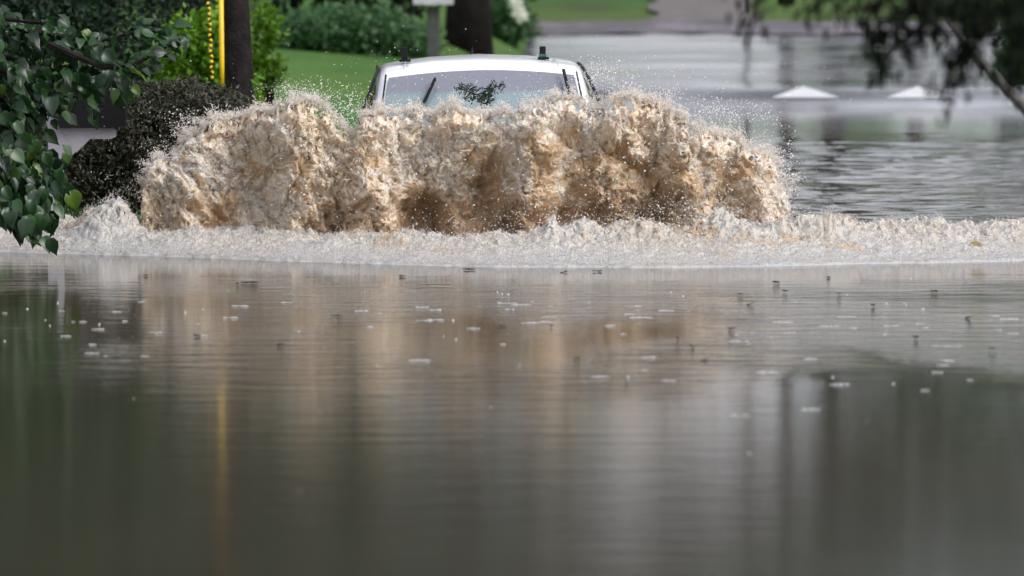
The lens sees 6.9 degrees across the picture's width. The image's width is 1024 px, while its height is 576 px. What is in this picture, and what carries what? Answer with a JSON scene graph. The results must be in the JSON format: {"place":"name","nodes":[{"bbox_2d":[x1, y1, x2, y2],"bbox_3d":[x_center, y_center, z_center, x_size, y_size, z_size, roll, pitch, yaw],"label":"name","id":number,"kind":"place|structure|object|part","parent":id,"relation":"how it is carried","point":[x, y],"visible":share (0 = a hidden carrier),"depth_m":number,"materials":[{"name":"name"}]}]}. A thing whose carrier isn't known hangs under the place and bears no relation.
{"place":"outdoors","nodes":[
{"label":"outdoors","id":0,"kind":"place"},
{"bbox_2d":[0,0,997,218],"bbox_3d":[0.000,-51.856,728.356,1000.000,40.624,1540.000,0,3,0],"label":"ground","id":1,"kind":"structure","parent":0,"point":[307,64],"depth_m":111.46,"materials":[{"name":"green plant"}]},
{"bbox_2d":[46,88,126,217],"bbox_3d":[-3.129,-0.773,62.634,0.601,1.404,0.260,0,3,0],"label":"mailbox","id":2,"kind":"object","parent":1,"relation":"on","point":[85,131],"visible":0.42,"depth_m":62.56,"materials":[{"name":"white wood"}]},
{"bbox_2d":[0,0,188,55],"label":"tree","id":3,"kind":"object","parent":1,"relation":"on","point":[47,10],"visible":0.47,"depth_m":75.78,"materials":[{"name":"green plant"}]},
{"bbox_2d":[0,0,192,255],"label":"tree","id":4,"kind":"object","parent":1,"relation":"on","point":[26,202],"visible":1,"depth_m":58.65,"materials":[{"name":"green plant"}]},
{"bbox_2d":[0,0,218,116],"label":"shrub","id":5,"kind":"object","parent":1,"relation":"on","point":[111,19],"visible":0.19,"depth_m":77.53,"materials":[{"name":"green plant"}]},
{"bbox_2d":[33,73,262,215],"bbox_3d":[-2.853,-0.722,64.422,2.052,1.808,1.173,0,3,0],"label":"hedge","id":6,"kind":"object","parent":1,"relation":"on","point":[123,154],"visible":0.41,"depth_m":64.13,"materials":[{"name":"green plant"}]},
{"bbox_2d":[153,0,224,101],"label":"shrub","id":7,"kind":"object","parent":1,"relation":"on","point":[198,53],"visible":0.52,"depth_m":74.72,"materials":[{"name":"green plant"}]},
{"bbox_2d":[206,0,213,83],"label":"guy wire","id":8,"kind":"object","parent":1,"relation":"on","point":[210,44],"visible":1,"depth_m":70.28,"materials":[{"name":"yellow metal"}]},
{"bbox_2d":[219,0,223,93],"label":"guy wire","id":9,"kind":"object","parent":1,"relation":"on","point":[221,32],"visible":0.8,"depth_m":69.97,"materials":[{"name":"yellow metal"}]},
{"bbox_2d":[223,0,254,104],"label":"utility pole","id":10,"kind":"object","parent":1,"relation":"on","point":[238,62],"visible":0.36,"depth_m":71.08,"materials":[{"name":"brown wood"}]},
{"bbox_2d":[251,72,267,105],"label":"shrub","id":11,"kind":"object","parent":1,"relation":"on","point":[258,95],"visible":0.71,"depth_m":70.47,"materials":[{"name":"green plant"}]},
{"bbox_2d":[249,0,299,117],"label":"shrub","id":12,"kind":"object","parent":1,"relation":"on","point":[266,32],"visible":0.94,"depth_m":79.87,"materials":[{"name":"green plant"}]},
{"bbox_2d":[154,0,442,25],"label":"hedge","id":13,"kind":"object","parent":1,"relation":"on","point":[416,10],"visible":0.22,"depth_m":115.90,"materials":[{"name":"green plant"}]},
{"bbox_2d":[271,0,448,57],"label":"bush","id":14,"kind":"object","parent":1,"relation":"on","point":[347,27],"visible":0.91,"depth_m":105.44,"materials":[{"name":"green plant"}]},
{"bbox_2d":[413,0,453,56],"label":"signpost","id":15,"kind":"object","parent":1,"relation":"on","point":[433,31],"visible":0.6,"depth_m":103.91,"materials":[{"name":"grey metal"}]},
{"bbox_2d":[444,0,493,53],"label":"tree","id":16,"kind":"object","parent":1,"relation":"on","point":[473,18],"visible":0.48,"depth_m":111.69,"materials":[{"name":"brown plant"}]},
{"bbox_2d":[359,46,604,214],"bbox_3d":[-0.226,-0.875,63.780,2.340,1.868,5.000,-1,3,-1],"label":"car","id":17,"kind":"object","parent":1,"relation":"on","point":[428,72],"visible":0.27,"depth_m":63.24,"materials":[{"name":"white paint"}]},
{"bbox_3d":[-1.091,-1.252,63.293,0.165,0.535,1.000,-1,3,-1],"label":"side window","id":18,"kind":"part","parent":17,"relation":"part of","materials":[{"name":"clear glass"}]},
{"bbox_2d":[454,79,504,105],"bbox_3d":[-0.232,-1.402,61.880,0.386,0.228,0.513,0,3,0],"label":"leafy debris","id":19,"kind":"object","parent":17,"relation":"in","point":[483,96],"visible":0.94,"depth_m":61.87,"materials":[{"name":"green plant"}]},
{"bbox_2d":[490,0,544,47],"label":"flowering shrub","id":20,"kind":"object","parent":1,"relation":"on","point":[515,17],"visible":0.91,"depth_m":121.62,"materials":[{"name":"green plant"}]},
{"bbox_2d":[744,0,750,13],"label":"sign pole","id":21,"kind":"object","parent":1,"relation":"on","point":[747,6],"depth_m":140.90,"materials":[{"name":"grey metal"}]},
{"bbox_2d":[533,19,1001,34],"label":"gravel","id":22,"kind":"structure","parent":1,"relation":"on","point":[659,26],"depth_m":134.78,"materials":[{"name":"grey gravel"}]},
{"bbox_2d":[777,0,794,4],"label":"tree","id":23,"kind":"object","parent":1,"relation":"on","point":[790,2],"depth_m":145.83,"materials":[{"name":"green plant"}]},
{"bbox_2d":[724,0,1023,129],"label":"tree","id":24,"kind":"object","parent":1,"relation":"on","point":[974,20],"visible":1,"depth_m":33.47,"materials":[{"name":"green plant"}]},
{"bbox_2d":[935,0,1023,115],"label":"tree","id":25,"kind":"object","parent":1,"relation":"on","point":[1016,96],"visible":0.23,"depth_m":91.95,"materials":[{"name":"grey plant"}]},
{"bbox_2d":[990,0,1023,83],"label":"shrub","id":26,"kind":"object","parent":1,"relation":"on","point":[1005,40],"visible":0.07,"depth_m":107.83,"materials":[{"name":"green plant"}]},
{"bbox_2d":[0,108,1023,575],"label":"water","id":27,"kind":"structure","parent":0,"point":[234,438],"depth_m":42.90,"materials":[{"name":"grey liquid"}]},
{"bbox_2d":[240,281,258,282],"bbox_3d":[-1.721,-0.039,56.007,0.125,0.013,0.088,0,3,0],"label":"floating leaf","id":28,"kind":"object","parent":27,"relation":"on","point":[249,282],"visible":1,"depth_m":55.98,"materials":[{"name":"brown plant"}]},
{"bbox_2d":[4,278,923,491],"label":"rain bubbles","id":29,"kind":"object","parent":27,"relation":"on","point":[500,309],"visible":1,"depth_m":51.22,"materials":[{"name":"liquid"}]},
{"bbox_2d":[131,74,816,236],"bbox_3d":[-0.273,-0.877,60.995,4.917,1.328,1.943,0,3,0],"label":"splash","id":30,"kind":"object","parent":27,"relation":"on","point":[197,192],"visible":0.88,"depth_m":60.66,"materials":[{"name":"liquid"}]},
{"bbox_2d":[62,15,938,243],"bbox_3d":[-0.396,-1.125,60.544,5.999,1.840,6.395,3,4,44],"label":"spray","id":31,"kind":"object","parent":27,"relation":"on","point":[518,141],"visible":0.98,"depth_m":60.51,"materials":[{"name":"liquid"}]},
{"bbox_2d":[3,301,1018,415],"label":"froth flecks","id":32,"kind":"object","parent":27,"relation":"on","point":[606,325],"visible":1,"depth_m":50.29,"materials":[{"name":"white liquid"}]},
{"bbox_2d":[0,189,1023,267],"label":"foam","id":33,"kind":"object","parent":27,"relation":"on","point":[111,226],"visible":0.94,"depth_m":59.69,"materials":[{"name":"liquid"}]},
{"bbox_2d":[971,240,983,245],"bbox_3d":[3.264,-0.314,59.757,0.105,0.042,0.021,0,3,-8],"label":"floating leaf","id":34,"kind":"object","parent":33,"relation":"on","point":[975,242],"visible":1,"depth_m":59.75,"materials":[{"name":"yellow plant"}]},
{"bbox_2d":[648,0,761,19],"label":"driveway","id":35,"kind":"structure","parent":0,"point":[693,9],"depth_m":143.05,"materials":[{"name":"grey concrete"}]},
{"bbox_2d":[523,33,1023,107],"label":"road","id":36,"kind":"structure","parent":0,"point":[758,67],"depth_m":113.62,"materials":[{"name":"grey asphalt"}]},
{"bbox_2d":[772,86,839,97],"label":"road marking","id":37,"kind":"object","parent":36,"relation":"on","point":[804,92],"visible":1,"depth_m":100.46,"materials":[{"name":"paint"}]},
{"bbox_2d":[886,86,954,97],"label":"road marking","id":38,"kind":"object","parent":36,"relation":"on","point":[916,92],"visible":0.85,"depth_m":100.46,"materials":[{"name":"paint"}]}
]}

